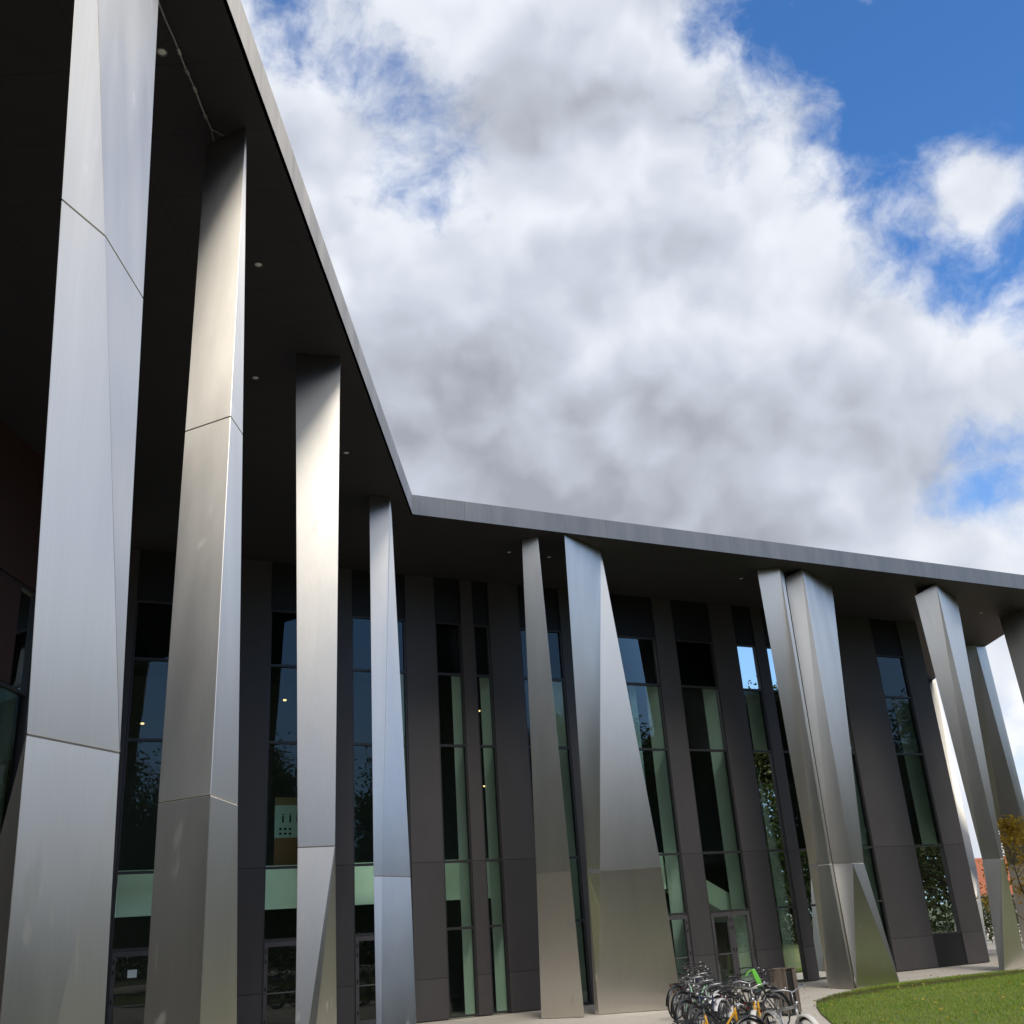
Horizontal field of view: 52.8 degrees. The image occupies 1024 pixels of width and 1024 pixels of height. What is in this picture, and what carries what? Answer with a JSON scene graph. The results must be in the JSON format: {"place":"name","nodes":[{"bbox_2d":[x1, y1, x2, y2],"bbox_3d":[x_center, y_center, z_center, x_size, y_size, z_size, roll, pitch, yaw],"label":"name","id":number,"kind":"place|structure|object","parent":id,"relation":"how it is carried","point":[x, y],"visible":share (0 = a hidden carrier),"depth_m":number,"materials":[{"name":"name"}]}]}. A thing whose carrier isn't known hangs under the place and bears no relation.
{"place":"outdoors","nodes":[
{"label":"outdoors","id":0,"kind":"place"},
{"bbox_2d":[274,797,297,865],"bbox_3d":[-6.244,9.200,29.654,1.170,1.920,0.097,7,-25,-26],"label":"display board","id":1,"kind":"object","parent":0,"point":[285,840],"visible":0.57,"depth_m":29.53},
{"bbox_2d":[241,0,1023,857],"label":"sky","id":2,"kind":"structure","parent":0,"point":[749,269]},
{"bbox_2d":[416,934,1023,1023],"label":"pavement","id":3,"kind":"structure","parent":0,"point":[820,988],"depth_m":27.41,"materials":[{"name":"concrete"}]},
{"bbox_2d":[0,0,158,1023],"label":"steel column","id":4,"kind":"structure","parent":3,"relation":"on","point":[57,837],"depth_m":7.37,"materials":[{"name":"grey metal"}]},
{"bbox_2d":[144,127,246,1023],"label":"steel column","id":5,"kind":"structure","parent":3,"relation":"on","point":[192,968],"depth_m":10.44,"materials":[{"name":"grey metal"}]},
{"bbox_2d":[295,353,339,1023],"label":"steel column","id":6,"kind":"structure","parent":3,"relation":"on","point":[317,435],"depth_m":16.62,"materials":[{"name":"grey metal"}]},
{"bbox_2d":[369,495,415,1023],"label":"steel column","id":7,"kind":"structure","parent":3,"relation":"on","point":[395,980],"depth_m":22.81,"materials":[{"name":"grey metal"}]},
{"bbox_2d":[0,0,1023,1023],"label":"building","id":8,"kind":"structure","parent":3,"relation":"on","point":[696,657],"depth_m":30.69,"materials":[{"name":"metal"}]},
{"bbox_2d":[0,490,37,811],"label":"window","id":9,"kind":"structure","parent":8,"relation":"in","point":[20,673],"depth_m":21.77,"materials":[{"name":"metal"}]},
{"bbox_2d":[106,950,148,1023],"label":"door","id":10,"kind":"structure","parent":8,"relation":"in","point":[115,955],"depth_m":24.88,"materials":[{"name":"metal"}]},
{"bbox_2d":[127,969,136,977],"bbox_3d":[-9.249,11.243,25.093,0.220,0.180,0.005,7,-25,-26],"label":"paper notice","id":11,"kind":"object","parent":8,"relation":"attached to","point":[131,973],"visible":1,"depth_m":25.09,"materials":[{"name":"white paper"}]},
{"bbox_2d":[104,599,172,1023],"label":"window","id":12,"kind":"structure","parent":8,"relation":"in","point":[152,631],"depth_m":28.14,"materials":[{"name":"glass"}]},
{"bbox_2d":[136,662,148,724],"bbox_3d":[-10.747,4.739,30.262,0.340,3.006,0.340,-4,-22,0],"label":"pendant lamp","id":13,"kind":"object","parent":8,"relation":"hanging from","point":[142,721],"visible":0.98,"depth_m":29.79,"materials":[{"name":"metal"}]},
{"bbox_2d":[156,47,167,56],"bbox_3d":[-4.435,-5.822,13.053,0.150,0.022,0.148,-4,-22,0],"label":"downlight","id":14,"kind":"object","parent":8,"relation":"attached to","point":[161,52],"visible":0.98,"depth_m":13.04,"materials":[{"name":"grey metal"}]},
{"bbox_2d":[158,1,223,140],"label":"cable","id":15,"kind":"object","parent":8,"relation":"attached to","point":[188,75],"visible":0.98,"depth_m":13.28,"materials":[{"name":"metal"}]},
{"bbox_2d":[254,262,262,267],"bbox_3d":[-4.240,-4.133,17.232,0.150,0.022,0.148,-4,-22,0],"label":"downlight","id":16,"kind":"object","parent":8,"relation":"attached to","point":[258,264],"visible":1,"depth_m":17.22,"materials":[{"name":"grey metal"}]},
{"bbox_2d":[260,609,296,1023],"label":"window","id":17,"kind":"structure","parent":8,"relation":"in","point":[283,630],"depth_m":29.72,"materials":[{"name":"metal"}]},
{"bbox_2d":[262,941,295,1023],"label":"door","id":18,"kind":"structure","parent":8,"relation":"in","point":[284,943],"depth_m":26.43,"materials":[{"name":"metal"}]},
{"bbox_2d":[279,668,289,700],"bbox_3d":[-7.079,4.830,32.204,0.340,2.177,0.340,-4,-22,0],"label":"pendant lamp","id":19,"kind":"object","parent":8,"relation":"hanging from","point":[284,698],"visible":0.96,"depth_m":31.77,"materials":[{"name":"metal"}]},
{"bbox_2d":[355,935,375,1023],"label":"door","id":20,"kind":"structure","parent":8,"relation":"in","point":[360,938],"depth_m":27.33,"materials":[{"name":"metal"}]},
{"bbox_2d":[352,615,412,1023],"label":"window","id":21,"kind":"structure","parent":8,"relation":"in","point":[361,625],"depth_m":30.74,"materials":[{"name":"metal"}]},
{"bbox_2d":[435,622,478,1018],"bbox_3d":[-1.695,8.670,30.352,0.878,11.190,0.455,-2,-22,-5],"label":"window","id":22,"kind":"structure","parent":8,"relation":"in","point":[449,662],"depth_m":31.36,"materials":[{"name":"metal"}]},
{"bbox_2d":[479,682,484,786],"bbox_3d":[-1.025,6.545,33.862,0.340,4.862,0.340,-4,-22,0],"label":"pendant lamp","id":23,"kind":"object","parent":8,"relation":"hanging from","point":[483,783],"visible":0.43,"depth_m":33.45,"materials":[{"name":"metal"}]},
{"bbox_2d":[473,624,510,1013],"bbox_3d":[-0.663,8.805,30.855,0.578,11.190,0.297,0,-22,-10],"label":"window","id":24,"kind":"structure","parent":8,"relation":"in","point":[481,633],"depth_m":31.36,"materials":[{"name":"metal"}]},
{"bbox_2d":[520,628,591,1003],"bbox_3d":[1.251,9.049,31.777,1.441,11.190,0.751,-3,-22,-3],"label":"window","id":25,"kind":"structure","parent":8,"relation":"in","point":[554,637],"depth_m":32.82,"materials":[{"name":"metal"}]},
{"bbox_2d":[617,635,694,974],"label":"window","id":26,"kind":"structure","parent":8,"relation":"in","point":[639,658],"depth_m":35.03,"materials":[{"name":"metal"}]},
{"bbox_2d":[669,915,693,988],"bbox_3d":[5.016,13.627,31.734,1.192,2.220,0.142,7,-25,-26],"label":"door","id":27,"kind":"structure","parent":8,"relation":"in","point":[685,921],"depth_m":32.09,"materials":[{"name":"metal"}]},
{"bbox_2d":[675,640,758,987],"bbox_3d":[6.756,9.757,34.439,1.538,11.190,0.802,-3,-22,-3],"label":"window","id":28,"kind":"structure","parent":8,"relation":"in","point":[696,660],"depth_m":35.96,"materials":[{"name":"metal"}]},
{"bbox_2d":[710,912,738,988],"bbox_3d":[6.723,13.835,32.530,0.762,2.220,0.199,7,-25,-26],"label":"door","id":29,"kind":"structure","parent":8,"relation":"in","point":[728,918],"depth_m":32.59,"materials":[{"name":"metal"}]},
{"bbox_2d":[730,911,756,986],"bbox_3d":[7.412,13.923,32.863,0.762,2.220,0.199,7,-25,-26],"label":"door","id":30,"kind":"structure","parent":8,"relation":"in","point":[751,943],"depth_m":32.95,"materials":[{"name":"metal"}]},
{"bbox_2d":[736,644,807,981],"bbox_3d":[8.822,10.023,35.438,0.878,11.190,0.455,-2,-22,-5],"label":"window","id":31,"kind":"structure","parent":8,"relation":"in","point":[769,800],"depth_m":35.22,"materials":[{"name":"glass"}]},
{"bbox_2d":[766,646,826,978],"bbox_3d":[10.275,10.210,36.140,1.334,11.190,0.694,-3,-22,-3],"label":"window","id":32,"kind":"structure","parent":8,"relation":"in","point":[804,860],"depth_m":34.86,"materials":[{"name":"metal"}]},
{"bbox_2d":[844,693,895,968],"bbox_3d":[12.090,10.444,37.018,1.369,11.190,0.713,-3,-22,-3],"label":"window","id":33,"kind":"structure","parent":8,"relation":"in","point":[853,752],"depth_m":36.79,"materials":[{"name":"metal"}]},
{"bbox_2d":[876,654,960,934],"bbox_3d":[15.143,10.365,38.704,1.387,10.160,0.723,-3,-22,-3],"label":"window","id":34,"kind":"structure","parent":8,"relation":"in","point":[939,898],"depth_m":37.80,"materials":[{"name":"glass"}]},
{"bbox_2d":[522,536,583,1018],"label":"steel column","id":35,"kind":"structure","parent":3,"relation":"on","point":[560,987],"depth_m":27.34,"materials":[{"name":"grey metal"}]},
{"bbox_2d":[564,535,678,1014],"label":"steel column","id":36,"kind":"structure","parent":3,"relation":"on","point":[634,969],"depth_m":27.98,"materials":[{"name":"grey metal"}]},
{"bbox_2d":[666,965,704,1018],"bbox_3d":[4.179,11.250,24.187,0.616,1.108,1.855,-14,-23,42],"label":"bicycle","id":37,"kind":"object","parent":3,"relation":"on","point":[674,986],"visible":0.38,"depth_m":23.81,"materials":[{"name":"metal"}]},
{"bbox_2d":[677,962,705,1001],"bbox_3d":[4.577,11.989,26.074,0.616,1.108,1.855,-12,-23,32],"label":"bicycle","id":38,"kind":"object","parent":3,"relation":"on","point":[699,979],"visible":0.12,"depth_m":26.25,"materials":[{"name":"metal"}]},
{"bbox_2d":[680,966,711,1017],"bbox_3d":[4.164,10.814,23.124,0.616,1.108,1.855,-13,-24,31],"label":"bicycle","id":39,"kind":"object","parent":3,"relation":"on","point":[690,975],"visible":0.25,"depth_m":23.12,"materials":[{"name":"metal"}]},
{"bbox_2d":[670,968,724,1023],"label":"bicycle","id":40,"kind":"object","parent":3,"relation":"on","point":[677,994],"visible":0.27,"depth_m":21.71,"materials":[{"name":"metal"}]},
{"bbox_2d":[674,976,729,1023],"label":"bicycle","id":41,"kind":"object","parent":3,"relation":"on","point":[680,1003],"visible":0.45,"depth_m":19.49,"materials":[{"name":"metal"}]},
{"bbox_2d":[681,972,732,1023],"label":"bicycle","id":42,"kind":"object","parent":3,"relation":"on","point":[693,996],"visible":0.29,"depth_m":20.69,"materials":[{"name":"metal"}]},
{"bbox_2d":[685,979,734,1023],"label":"bicycle","id":43,"kind":"object","parent":3,"relation":"on","point":[715,1005],"visible":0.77,"depth_m":18.52,"materials":[{"name":"metal"}]},
{"bbox_2d":[672,989,764,1023],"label":"bicycle","id":44,"kind":"object","parent":3,"relation":"on","point":[745,1018],"visible":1,"depth_m":15.30,"materials":[{"name":"metal"}]},
{"bbox_2d":[691,982,746,1023],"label":"bicycle","id":45,"kind":"object","parent":3,"relation":"on","point":[708,1014],"visible":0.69,"depth_m":17.03,"materials":[{"name":"metal"}]},
{"bbox_2d":[730,978,765,1023],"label":"bicycle","id":46,"kind":"object","parent":3,"relation":"on","point":[749,1007],"visible":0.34,"depth_m":17.16,"materials":[{"name":"metal"}]},
{"bbox_2d":[713,967,785,1023],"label":"bicycle","id":47,"kind":"object","parent":3,"relation":"on","point":[757,969],"visible":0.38,"depth_m":21.50,"materials":[{"name":"metal"}]},
{"bbox_2d":[733,982,770,1023],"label":"bicycle","id":48,"kind":"object","parent":3,"relation":"on","point":[756,1011],"visible":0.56,"depth_m":16.46,"materials":[{"name":"metal"}]},
{"bbox_2d":[745,969,762,986],"bbox_3d":[4.019,7.753,17.151,0.269,0.276,0.060,-4,-22,0],"label":"bag","id":49,"kind":"object","parent":48,"relation":"hanging from","point":[756,977],"visible":0.99,"depth_m":17.13,"materials":[{"name":"green plastic"}]},
{"bbox_2d":[717,969,791,1023],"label":"bicycle","id":50,"kind":"object","parent":3,"relation":"on","point":[781,994],"visible":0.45,"depth_m":20.06,"materials":[{"name":"metal"}]},
{"bbox_2d":[768,967,801,1015],"bbox_3d":[6.128,10.746,23.097,0.440,0.960,0.440,17,-30,-41],"label":"litter bin","id":51,"kind":"object","parent":3,"relation":"on","point":[785,977],"visible":0.73,"depth_m":23.00,"materials":[{"name":"wood"}]},
{"bbox_2d":[759,984,818,1023],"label":"bicycle","id":52,"kind":"object","parent":3,"relation":"on","point":[801,1018],"visible":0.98,"depth_m":15.44,"materials":[{"name":"silver metal"}]},
{"bbox_2d":[757,568,855,988],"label":"steel column","id":53,"kind":"structure","parent":3,"relation":"on","point":[837,963],"depth_m":31.88,"materials":[{"name":"grey metal"}]},
{"bbox_2d":[785,569,898,988],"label":"steel column","id":54,"kind":"structure","parent":3,"relation":"on","point":[811,602],"depth_m":31.98,"materials":[{"name":"grey metal"}]},
{"bbox_2d":[929,680,987,949],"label":"steel column","id":55,"kind":"structure","parent":3,"relation":"on","point":[952,773],"depth_m":48.35,"materials":[{"name":"grey metal"}]},
{"bbox_2d":[915,584,1023,970],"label":"steel column","id":56,"kind":"structure","parent":3,"relation":"on","point":[938,609],"depth_m":35.05,"materials":[{"name":"grey metal"}]},
{"bbox_2d":[966,645,1023,946],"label":"steel column","id":57,"kind":"structure","parent":3,"relation":"on","point":[1007,796],"depth_m":44.84,"materials":[{"name":"grey metal"}]},
{"bbox_2d":[979,873,1013,940],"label":"shrub","id":58,"kind":"object","parent":3,"relation":"on","point":[987,914],"visible":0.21,"depth_m":56.84,"materials":[{"name":"green plant"}]},
{"bbox_2d":[976,814,1023,918],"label":"young tree","id":59,"kind":"object","parent":3,"relation":"on","point":[1013,827],"visible":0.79,"depth_m":41.34,"materials":[{"name":"orange plant"}]},
{"bbox_2d":[983,899,1022,942],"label":"shrub","id":60,"kind":"object","parent":3,"relation":"on","point":[1016,918],"visible":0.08,"depth_m":51.58,"materials":[{"name":"green plant"}]},
{"bbox_2d":[1000,609,1023,702],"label":"steel column","id":61,"kind":"structure","parent":3,"relation":"on","point":[1012,624],"depth_m":41.07,"materials":[{"name":"grey metal"}]},
{"bbox_2d":[815,968,1023,1023],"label":"lawn","id":62,"kind":"structure","parent":0,"point":[892,1016],"depth_m":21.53,"materials":[{"name":"plant"}]},
{"bbox_2d":[808,963,1023,1023],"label":"fallen leaves","id":63,"kind":"object","parent":62,"relation":"on","point":[923,998],"visible":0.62,"depth_m":23.06,"materials":[{"name":"brown plant"}]},
{"bbox_2d":[974,856,1019,934],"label":"house","id":64,"kind":"structure","parent":0,"point":[980,872],"depth_m":67.45,"materials":[{"name":"orange brick"}]}
]}

